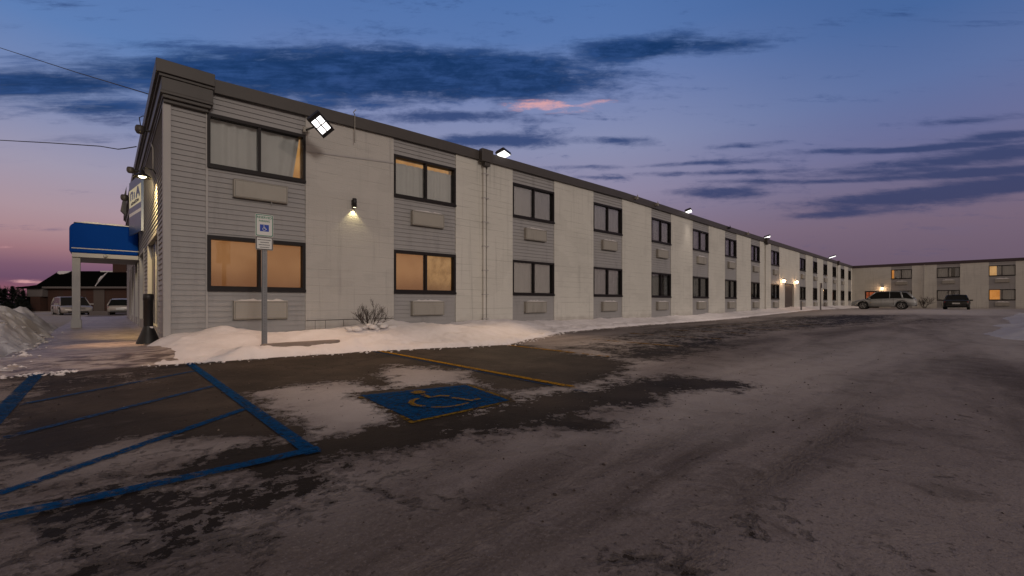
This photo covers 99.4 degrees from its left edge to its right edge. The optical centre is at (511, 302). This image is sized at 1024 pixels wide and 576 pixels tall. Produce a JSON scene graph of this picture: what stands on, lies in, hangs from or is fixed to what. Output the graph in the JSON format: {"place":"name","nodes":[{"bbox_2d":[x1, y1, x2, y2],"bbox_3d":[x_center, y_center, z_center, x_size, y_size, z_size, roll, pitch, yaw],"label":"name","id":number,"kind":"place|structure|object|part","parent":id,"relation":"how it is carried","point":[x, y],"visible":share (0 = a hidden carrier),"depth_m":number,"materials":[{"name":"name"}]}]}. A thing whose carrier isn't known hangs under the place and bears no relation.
{"place":"outdoors","nodes":[
{"label":"outdoors","id":0,"kind":"place"},
{"bbox_2d":[0,316,177,375],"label":"walkway","id":1,"kind":"structure","parent":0,"point":[100,343],"depth_m":7.50,"materials":[{"name":"grey concrete"}]},
{"bbox_2d":[136,294,158,343],"bbox_3d":[-7.536,0.394,8.995,0.474,1.152,0.474,0,0,-43],"label":"smoking post","id":2,"kind":"object","parent":1,"relation":"on","point":[148,334],"visible":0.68,"depth_m":8.92,"materials":[{"name":"black plastic"}]},
{"bbox_2d":[19,331,1003,522],"bbox_3d":[4.713,0.990,10.137,22.306,0.020,9.711,0,0,-43],"label":"grit","id":3,"kind":"object","parent":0,"point":[554,494],"visible":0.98,"depth_m":3.34,"materials":[{"name":"grey gravel"}]},
{"bbox_2d":[0,308,1023,575],"bbox_3d":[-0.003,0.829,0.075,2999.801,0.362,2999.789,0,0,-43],"label":"parking lot ground","id":4,"kind":"structure","parent":0,"point":[918,494],"depth_m":2.75,"materials":[{"name":"grey asphalt"}]},
{"bbox_2d":[0,288,8,304],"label":"conifer tree","id":5,"kind":"object","parent":4,"relation":"on","point":[2,299],"visible":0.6,"depth_m":46.23,"materials":[{"name":"green plant"}]},
{"bbox_2d":[0,288,11,305],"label":"conifer tree","id":6,"kind":"object","parent":4,"relation":"on","point":[6,293],"visible":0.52,"depth_m":46.97,"materials":[{"name":"green plant"}]},
{"bbox_2d":[0,300,16,308],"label":"conifer tree","id":7,"kind":"object","parent":4,"relation":"on","point":[8,303],"visible":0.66,"depth_m":42.91,"materials":[{"name":"green plant"}]},
{"bbox_2d":[8,286,18,307],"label":"conifer tree","id":8,"kind":"object","parent":4,"relation":"on","point":[12,290],"visible":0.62,"depth_m":47.93,"materials":[{"name":"green plant"}]},
{"bbox_2d":[1,285,25,298],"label":"bare tree","id":9,"kind":"object","parent":4,"relation":"on","point":[19,290],"visible":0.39,"depth_m":58.27,"materials":[{"name":"brown plant"}]},
{"bbox_2d":[14,295,23,307],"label":"conifer tree","id":10,"kind":"object","parent":4,"relation":"on","point":[18,299],"visible":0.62,"depth_m":45.88,"materials":[{"name":"green plant"}]},
{"bbox_2d":[0,374,43,423],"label":"painted line","id":11,"kind":"object","parent":4,"relation":"on","point":[12,397],"visible":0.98,"depth_m":4.57,"materials":[{"name":"blue paint"}]},
{"bbox_2d":[21,290,28,303],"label":"conifer tree","id":12,"kind":"object","parent":4,"relation":"on","point":[23,294],"visible":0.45,"depth_m":48.96,"materials":[{"name":"green plant"}]},
{"bbox_2d":[16,300,35,311],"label":"conifer tree","id":13,"kind":"object","parent":4,"relation":"on","point":[23,303],"visible":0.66,"depth_m":43.93,"materials":[{"name":"green plant"}]},
{"bbox_2d":[0,306,58,370],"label":"snow heap","id":14,"kind":"object","parent":4,"relation":"on","point":[29,321],"visible":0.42,"depth_m":8.66,"materials":[{"name":"white snow"}]},
{"bbox_2d":[0,312,45,375],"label":"snow lumps","id":15,"kind":"object","parent":14,"relation":"on","point":[41,335],"visible":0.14,"depth_m":7.87,"materials":[{"name":"white snow"}]},
{"bbox_2d":[15,264,126,310],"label":"brick house","id":16,"kind":"structure","parent":4,"relation":"on","point":[100,289],"depth_m":50.00,"materials":[{"name":"brick"}]},
{"bbox_2d":[93,289,104,310],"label":"door","id":17,"kind":"structure","parent":16,"relation":"in","point":[98,294],"depth_m":49.94,"materials":[{"name":"wood"}]},
{"bbox_2d":[51,297,93,314],"bbox_3d":[-36.496,0.310,35.999,4.724,1.620,2.290,0,0,36],"label":"parked van","id":18,"kind":"object","parent":4,"relation":"on","point":[61,305],"visible":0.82,"depth_m":35.13,"materials":[{"name":"paint"}]},
{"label":"windows","id":19,"kind":"part","parent":18,"relation":"part of","materials":[{"name":"black glass"}]},
{"bbox_2d":[89,311,109,314],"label":"concrete block","id":20,"kind":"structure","parent":4,"relation":"on","point":[99,313],"depth_m":34.90,"materials":[{"name":"concrete"}]},
{"bbox_2d":[0,386,213,439],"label":"painted stripe","id":21,"kind":"object","parent":4,"relation":"on","point":[72,420],"visible":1,"depth_m":3.89,"materials":[{"name":"blue paint"}]},
{"bbox_2d":[21,371,193,404],"bbox_3d":[-4.719,0.994,5.267,0.085,0.001,2.132,0,0,5],"label":"painted stripe","id":22,"kind":"object","parent":4,"relation":"on","point":[101,388],"visible":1,"depth_m":4.94,"materials":[{"name":"blue paint"}]},
{"bbox_2d":[107,298,126,314],"bbox_3d":[-33.145,0.370,36.999,2.090,1.460,4.324,0,0,-37],"label":"parked car","id":23,"kind":"object","parent":4,"relation":"on","point":[117,305],"visible":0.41,"depth_m":35.36,"materials":[{"name":"paint"}]},
{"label":"windows","id":24,"kind":"part","parent":23,"relation":"part of","materials":[{"name":"black glass"}]},
{"bbox_2d":[0,409,245,494],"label":"painted stripe","id":25,"kind":"object","parent":4,"relation":"on","point":[22,485],"visible":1,"depth_m":2.84,"materials":[{"name":"blue paint"}]},
{"bbox_2d":[0,446,321,519],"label":"painted line","id":26,"kind":"object","parent":4,"relation":"on","point":[50,505],"visible":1,"depth_m":2.34,"materials":[{"name":"blue paint"}]},
{"bbox_2d":[187,363,320,454],"bbox_3d":[-3.312,0.989,5.002,0.100,0.002,5.870,0,0,-43],"label":"painted line","id":27,"kind":"object","parent":4,"relation":"on","point":[298,440],"visible":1,"depth_m":3.81,"materials":[{"name":"blue paint"}]},
{"bbox_2d":[260,340,339,346],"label":"kerb","id":28,"kind":"structure","parent":4,"relation":"on","point":[300,343],"depth_m":8.52,"materials":[{"name":"concrete"}]},
{"bbox_2d":[0,317,748,378],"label":"ice chunks","id":29,"kind":"object","parent":4,"relation":"on","point":[73,371],"visible":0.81,"depth_m":7.47,"materials":[{"name":"white ice"}]},
{"bbox_2d":[358,384,510,422],"bbox_3d":[-0.799,0.985,4.566,1.398,0.019,1.399,0,0,-43],"label":"accessible symbol","id":30,"kind":"object","parent":4,"relation":"on","point":[463,404],"visible":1,"depth_m":4.40,"materials":[{"name":"blue paint"}]},
{"bbox_2d":[380,351,575,387],"bbox_3d":[-0.976,0.986,6.983,0.100,0.008,5.231,0,0,-42],"label":"painted line","id":31,"kind":"object","parent":4,"relation":"on","point":[487,370],"visible":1,"depth_m":6.15,"materials":[{"name":"yellow paint"}]},
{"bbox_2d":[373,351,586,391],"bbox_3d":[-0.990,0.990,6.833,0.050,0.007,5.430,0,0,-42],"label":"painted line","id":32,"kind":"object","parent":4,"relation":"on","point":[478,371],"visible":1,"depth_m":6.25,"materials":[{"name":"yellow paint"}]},
{"bbox_2d":[147,305,858,364],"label":"snow bank","id":33,"kind":"structure","parent":4,"relation":"on","point":[222,343],"depth_m":9.79,"materials":[{"name":"white snow"}]},
{"bbox_2d":[255,213,272,343],"bbox_3d":[-4.769,-0.318,8.349,0.309,2.751,0.052,0,0,-43],"label":"parking sign","id":34,"kind":"object","parent":33,"relation":"on","point":[264,233],"visible":1,"depth_m":8.34,"materials":[{"name":"metal"}]},
{"bbox_2d":[345,299,396,331],"bbox_3d":[-3.361,0.274,10.364,0.697,0.796,1.259,0,0,32],"label":"bare shrub","id":35,"kind":"object","parent":33,"relation":"on","point":[375,326],"visible":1,"depth_m":10.28,"materials":[{"name":"brown plant"}]},
{"bbox_2d":[820,283,821,309],"bbox_3d":[28.544,-0.527,40.087,0.370,2.560,0.112,0,0,-43],"label":"sign post","id":36,"kind":"object","parent":33,"relation":"on","point":[820,294],"visible":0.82,"depth_m":39.96,"materials":[{"name":"metal"}]},
{"bbox_2d":[123,334,968,517],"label":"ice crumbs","id":37,"kind":"object","parent":4,"relation":"on","point":[496,458],"visible":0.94,"depth_m":3.37,"materials":[{"name":"white ice"}]},
{"bbox_2d":[509,345,607,356],"bbox_3d":[0.836,0.987,9.057,0.100,0.006,2.882,0,0,-41],"label":"painted line","id":38,"kind":"object","parent":4,"relation":"on","point":[548,349],"visible":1,"depth_m":9.16,"materials":[{"name":"yellow paint"}]},
{"bbox_2d":[123,57,1023,338],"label":"motel building","id":39,"kind":"structure","parent":4,"relation":"on","point":[433,229],"depth_m":12.82,"materials":[{"name":"paint"}]},
{"bbox_2d":[0,140,136,149],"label":"power cable","id":40,"kind":"object","parent":39,"relation":"attached to","point":[71,144],"visible":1,"depth_m":15.54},
{"bbox_2d":[1,48,147,93],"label":"power cable","id":41,"kind":"object","parent":39,"relation":"attached to","point":[79,73],"visible":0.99,"depth_m":14.74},
{"bbox_2d":[69,222,138,327],"bbox_3d":[-14.954,-0.941,15.955,1.735,3.682,3.065,0,0,-43],"label":"entrance awning","id":42,"kind":"object","parent":39,"relation":"attached to","point":[94,242],"visible":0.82,"depth_m":14.75,"materials":[{"name":"blue plastic"}]},
{"bbox_2d":[120,186,126,216],"bbox_3d":[-17.397,-4.528,19.431,0.198,1.339,0.320,0,0,-43],"label":"side sign","id":43,"kind":"object","parent":39,"relation":"attached to","point":[123,210],"visible":0.95,"depth_m":19.36,"materials":[{"name":"grey metal"}]},
{"bbox_2d":[120,194,128,200],"bbox_3d":[-15.380,-4.181,17.395,0.472,0.239,0.239,0,0,-43],"label":"wall fitting","id":44,"kind":"object","parent":39,"relation":"attached to","point":[123,197],"depth_m":17.24,"materials":[{"name":"brown metal"}]},
{"bbox_2d":[129,267,130,319],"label":"window","id":45,"kind":"structure","parent":39,"relation":"in","point":[130,267],"depth_m":20.43,"materials":[{"name":"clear glass"}]},
{"bbox_2d":[126,166,138,173],"bbox_3d":[-12.158,-4.251,14.021,0.448,0.193,0.193,0,0,-43],"label":"wall fitting","id":46,"kind":"object","parent":39,"relation":"attached to","point":[130,170],"depth_m":13.88,"materials":[{"name":"brown metal"}]},
{"bbox_2d":[132,265,133,321],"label":"window","id":47,"kind":"structure","parent":39,"relation":"in","point":[132,265],"depth_m":18.51,"materials":[{"name":"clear glass"}]},
{"bbox_2d":[129,178,143,235],"bbox_3d":[-12.138,-3.124,14.017,0.282,1.807,1.890,0,0,-43],"label":"wall sign","id":48,"kind":"object","parent":39,"relation":"attached to","point":[136,205],"visible":0.97,"depth_m":13.88,"materials":[{"name":"blue"}]},
{"bbox_2d":[135,258,138,324],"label":"window","id":49,"kind":"structure","parent":39,"relation":"in","point":[136,265],"depth_m":17.02,"materials":[{"name":"beige glass"}]},
{"bbox_2d":[139,248,144,327],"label":"window","id":50,"kind":"structure","parent":39,"relation":"in","point":[141,256],"depth_m":14.90,"materials":[{"name":"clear glass"}]},
{"bbox_2d":[135,125,149,133],"bbox_3d":[-9.007,-4.227,10.703,0.450,0.196,0.196,0,0,-43],"label":"wall fitting","id":51,"kind":"object","parent":39,"relation":"attached to","point":[140,129],"depth_m":10.56,"materials":[{"name":"brown metal"}]},
{"bbox_2d":[133,167,155,179],"bbox_3d":[-8.419,-2.970,9.900,0.363,0.274,0.339,0,0,-2],"label":"gooseneck lamp","id":52,"kind":"object","parent":39,"relation":"attached to","point":[141,175],"visible":1,"depth_m":9.88,"materials":[{"name":"black metal"}]},
{"bbox_2d":[150,142,153,172],"bbox_3d":[-9.433,-3.918,11.320,0.028,1.447,1.876,0,0,-43],"label":"wall wire","id":53,"kind":"object","parent":39,"relation":"attached to","point":[152,157],"depth_m":10.64,"materials":[{"name":"beige metal"}]},
{"bbox_2d":[147,228,159,335],"bbox_3d":[-8.980,-0.383,10.920,0.125,2.566,3.259,0,0,-43],"label":"window","id":54,"kind":"structure","parent":39,"relation":"in","point":[152,245],"depth_m":11.39,"materials":[{"name":"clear glass"}]},
{"bbox_2d":[207,112,305,182],"bbox_3d":[-5.926,-3.513,10.119,2.005,1.219,0.425,0,0,-43],"label":"window","id":55,"kind":"structure","parent":39,"relation":"in","point":[236,145],"depth_m":10.03,"materials":[{"name":"grey glass"}]},
{"bbox_2d":[207,235,305,291],"bbox_3d":[-5.865,-0.859,10.054,2.005,1.223,0.245,0,0,-43],"label":"window","id":56,"kind":"structure","parent":39,"relation":"in","point":[233,263],"depth_m":10.00,"materials":[{"name":"orange glass"}]},
{"bbox_2d":[303,110,334,137],"bbox_3d":[-4.634,-4.080,10.204,0.615,0.525,1.148,0,0,-43],"label":"floodlight","id":57,"kind":"object","parent":39,"relation":"attached to","point":[319,123],"visible":1,"depth_m":9.90,"materials":[{"name":"black metal"}]},
{"bbox_2d":[351,198,356,207],"bbox_3d":[-4.156,-2.618,11.432,0.110,0.240,0.152,0,0,-43],"label":"wall lamp","id":58,"kind":"object","parent":39,"relation":"attached to","point":[353,202],"visible":1,"depth_m":11.38,"materials":[{"name":"black metal"}]},
{"bbox_2d":[353,109,355,142],"bbox_3d":[-4.130,-4.632,11.373,0.081,0.863,0.072,0,0,-43],"label":"conduit","id":59,"kind":"object","parent":39,"relation":"attached to","point":[354,125],"visible":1,"depth_m":11.40,"materials":[{"name":"beige metal"}]},
{"bbox_2d":[394,154,456,206],"bbox_3d":[-2.683,-3.630,13.156,2.148,1.260,0.425,0,0,-43],"label":"window","id":60,"kind":"structure","parent":39,"relation":"in","point":[412,181],"depth_m":13.10,"materials":[{"name":"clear glass"}]},
{"bbox_2d":[394,249,456,293],"bbox_3d":[-2.621,-0.888,13.090,2.148,1.264,0.245,0,0,-43],"label":"window","id":61,"kind":"structure","parent":39,"relation":"in","point":[415,272],"depth_m":13.09,"materials":[{"name":"orange glass"}]},
{"bbox_2d":[495,147,510,157],"bbox_3d":[-0.427,-5.162,15.072,0.656,0.262,0.503,0,0,27],"label":"floodlight","id":62,"kind":"object","parent":39,"relation":"attached to","point":[503,152],"visible":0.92,"depth_m":14.88,"materials":[{"name":"black metal"}]},
{"bbox_2d":[513,182,554,223],"bbox_3d":[0.778,-3.683,16.281,2.233,1.267,0.257,0,0,-43],"label":"window","id":63,"kind":"structure","parent":39,"relation":"in","point":[530,203],"depth_m":16.21,"materials":[{"name":"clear glass"}]},
{"bbox_2d":[513,260,554,295],"bbox_3d":[0.778,-0.900,16.281,2.233,1.280,0.257,0,0,-43],"label":"window","id":64,"kind":"structure","parent":39,"relation":"in","point":[530,278],"depth_m":16.21,"materials":[{"name":"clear glass"}]},
{"bbox_2d":[593,202,622,235],"bbox_3d":[4.268,-3.734,19.548,2.232,1.284,0.257,0,0,-43],"label":"window","id":65,"kind":"structure","parent":39,"relation":"in","point":[606,218],"depth_m":19.49,"materials":[{"name":"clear glass"}]},
{"bbox_2d":[593,267,622,296],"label":"window","id":66,"kind":"structure","parent":39,"relation":"in","point":[607,282],"depth_m":19.49,"materials":[{"name":"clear glass"}]},
{"bbox_2d":[651,217,671,244],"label":"window","id":67,"kind":"structure","parent":39,"relation":"in","point":[660,229],"depth_m":22.79,"materials":[{"name":"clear glass"}]},
{"bbox_2d":[651,272,671,297],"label":"window","id":68,"kind":"structure","parent":39,"relation":"in","point":[660,282],"depth_m":22.79,"materials":[{"name":"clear glass"}]},
{"bbox_2d":[684,208,692,212],"bbox_3d":[9.901,-5.200,24.718,0.664,0.252,0.700,0,0,28],"label":"floodlight","id":69,"kind":"object","parent":39,"relation":"attached to","point":[688,210],"visible":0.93,"depth_m":24.41,"materials":[{"name":"black plastic"}]},
{"bbox_2d":[693,229,708,252],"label":"window","id":70,"kind":"structure","parent":39,"relation":"in","point":[700,238],"depth_m":26.06,"materials":[{"name":"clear glass"}]},
{"bbox_2d":[693,276,708,297],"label":"window","id":71,"kind":"structure","parent":39,"relation":"in","point":[700,284],"depth_m":26.06,"materials":[{"name":"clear glass"}]},
{"bbox_2d":[725,237,736,257],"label":"window","id":72,"kind":"structure","parent":39,"relation":"in","point":[730,244],"depth_m":29.25,"materials":[{"name":"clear glass"}]},
{"bbox_2d":[725,279,736,298],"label":"window","id":73,"kind":"structure","parent":39,"relation":"in","point":[730,285],"depth_m":29.25,"materials":[{"name":"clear glass"}]},
{"bbox_2d":[751,244,759,262],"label":"window","id":74,"kind":"structure","parent":39,"relation":"in","point":[755,250],"depth_m":32.77,"materials":[{"name":"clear glass"}]},
{"bbox_2d":[751,282,759,298],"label":"window","id":75,"kind":"structure","parent":39,"relation":"in","point":[755,286],"depth_m":32.77,"materials":[{"name":"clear glass"}]},
{"bbox_2d":[771,250,779,266],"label":"window","id":76,"kind":"structure","parent":39,"relation":"in","point":[774,254],"depth_m":35.70,"materials":[{"name":"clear glass"}]},
{"bbox_2d":[771,284,779,299],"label":"window","id":77,"kind":"structure","parent":39,"relation":"in","point":[774,287],"depth_m":35.72,"materials":[{"name":"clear glass"}]},
{"bbox_2d":[785,284,791,306],"bbox_3d":[24.590,-0.452,38.629,2.506,2.304,0.130,0,0,-43],"label":"door","id":78,"kind":"structure","parent":39,"relation":"in","point":[788,288],"depth_m":38.70,"materials":[{"name":"metal"}]},
{"bbox_2d":[800,258,805,271],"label":"window","id":79,"kind":"structure","parent":39,"relation":"in","point":[802,261],"depth_m":41.36,"materials":[{"name":"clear glass"}]},
{"bbox_2d":[800,287,805,299],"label":"window","id":80,"kind":"structure","parent":39,"relation":"in","point":[802,289],"depth_m":41.39,"materials":[{"name":"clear glass"}]},
{"bbox_2d":[813,288,816,299],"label":"window","id":81,"kind":"structure","parent":39,"relation":"in","point":[814,289],"depth_m":44.56,"materials":[{"name":"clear glass"}]},
{"bbox_2d":[813,261,817,273],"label":"window","id":82,"kind":"structure","parent":39,"relation":"in","point":[814,263],"depth_m":44.60,"materials":[{"name":"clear glass"}]},
{"bbox_2d":[823,289,826,299],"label":"window","id":83,"kind":"structure","parent":39,"relation":"in","point":[824,290],"depth_m":47.61,"materials":[{"name":"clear glass"}]},
{"bbox_2d":[823,264,827,275],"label":"window","id":84,"kind":"structure","parent":39,"relation":"in","point":[824,265],"depth_m":47.62,"materials":[{"name":"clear glass"}]},
{"bbox_2d":[832,266,835,276],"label":"window","id":85,"kind":"structure","parent":39,"relation":"in","point":[833,268],"depth_m":50.65,"materials":[{"name":"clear glass"}]},
{"bbox_2d":[832,290,835,299],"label":"window","id":86,"kind":"structure","parent":39,"relation":"in","point":[833,291],"depth_m":50.77,"materials":[{"name":"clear glass"}]},
{"bbox_2d":[841,269,844,278],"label":"window","id":87,"kind":"structure","parent":39,"relation":"in","point":[842,270],"depth_m":54.18,"materials":[{"name":"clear glass"}]},
{"bbox_2d":[841,290,844,300],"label":"window","id":88,"kind":"structure","parent":39,"relation":"in","point":[842,292],"depth_m":54.18,"materials":[{"name":"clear glass"}]},
{"bbox_2d":[848,291,850,300],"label":"window","id":89,"kind":"structure","parent":39,"relation":"in","point":[849,292],"depth_m":57.19,"materials":[{"name":"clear glass"}]},
{"bbox_2d":[865,291,878,307],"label":"door","id":90,"kind":"structure","parent":39,"relation":"in","point":[867,293],"depth_m":56.60,"materials":[{"name":"brown"}]},
{"bbox_2d":[891,269,911,278],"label":"window","id":91,"kind":"structure","parent":39,"relation":"in","point":[899,273],"depth_m":54.31,"materials":[{"name":"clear glass"}]},
{"bbox_2d":[937,267,959,277],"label":"window","id":92,"kind":"structure","parent":39,"relation":"in","point":[945,272],"depth_m":51.44,"materials":[{"name":"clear glass"}]},
{"bbox_2d":[937,290,959,299],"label":"window","id":93,"kind":"structure","parent":39,"relation":"in","point":[941,294],"depth_m":51.63,"materials":[{"name":"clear glass"}]},
{"bbox_2d":[989,265,1015,275],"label":"window","id":94,"kind":"structure","parent":39,"relation":"in","point":[995,270],"depth_m":48.25,"materials":[{"name":"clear glass"}]},
{"bbox_2d":[989,289,1015,299],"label":"window","id":95,"kind":"structure","parent":39,"relation":"in","point":[994,294],"depth_m":48.27,"materials":[{"name":"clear glass"}]},
{"bbox_2d":[851,291,916,309],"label":"parked car","id":96,"kind":"object","parent":4,"relation":"on","point":[886,299],"visible":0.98,"depth_m":42.06,"materials":[{"name":"silver metal"}]},
{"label":"windows","id":97,"kind":"part","parent":96,"relation":"part of","materials":[{"name":"black glass"}]},
{"bbox_2d":[918,297,935,307],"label":"bare shrub","id":98,"kind":"object","parent":4,"relation":"on","point":[924,302],"visible":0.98,"depth_m":49.97,"materials":[{"name":"brown plant"}]},
{"bbox_2d":[942,295,972,309],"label":"parked car","id":99,"kind":"object","parent":4,"relation":"on","point":[956,301],"visible":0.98,"depth_m":41.48,"materials":[{"name":"black paint"}]},
{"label":"windows","id":100,"kind":"part","parent":99,"relation":"part of","materials":[{"name":"black glass"}]},
{"bbox_2d":[984,313,1023,339],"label":"ploughed snow","id":101,"kind":"structure","parent":4,"relation":"on","point":[1014,330],"depth_m":14.35,"materials":[{"name":"white snow"}]},
{"bbox_2d":[0,0,1023,298],"label":"sky","id":102,"kind":"structure","parent":0,"point":[859,132],"materials":[{"name":"blue"}]}
]}

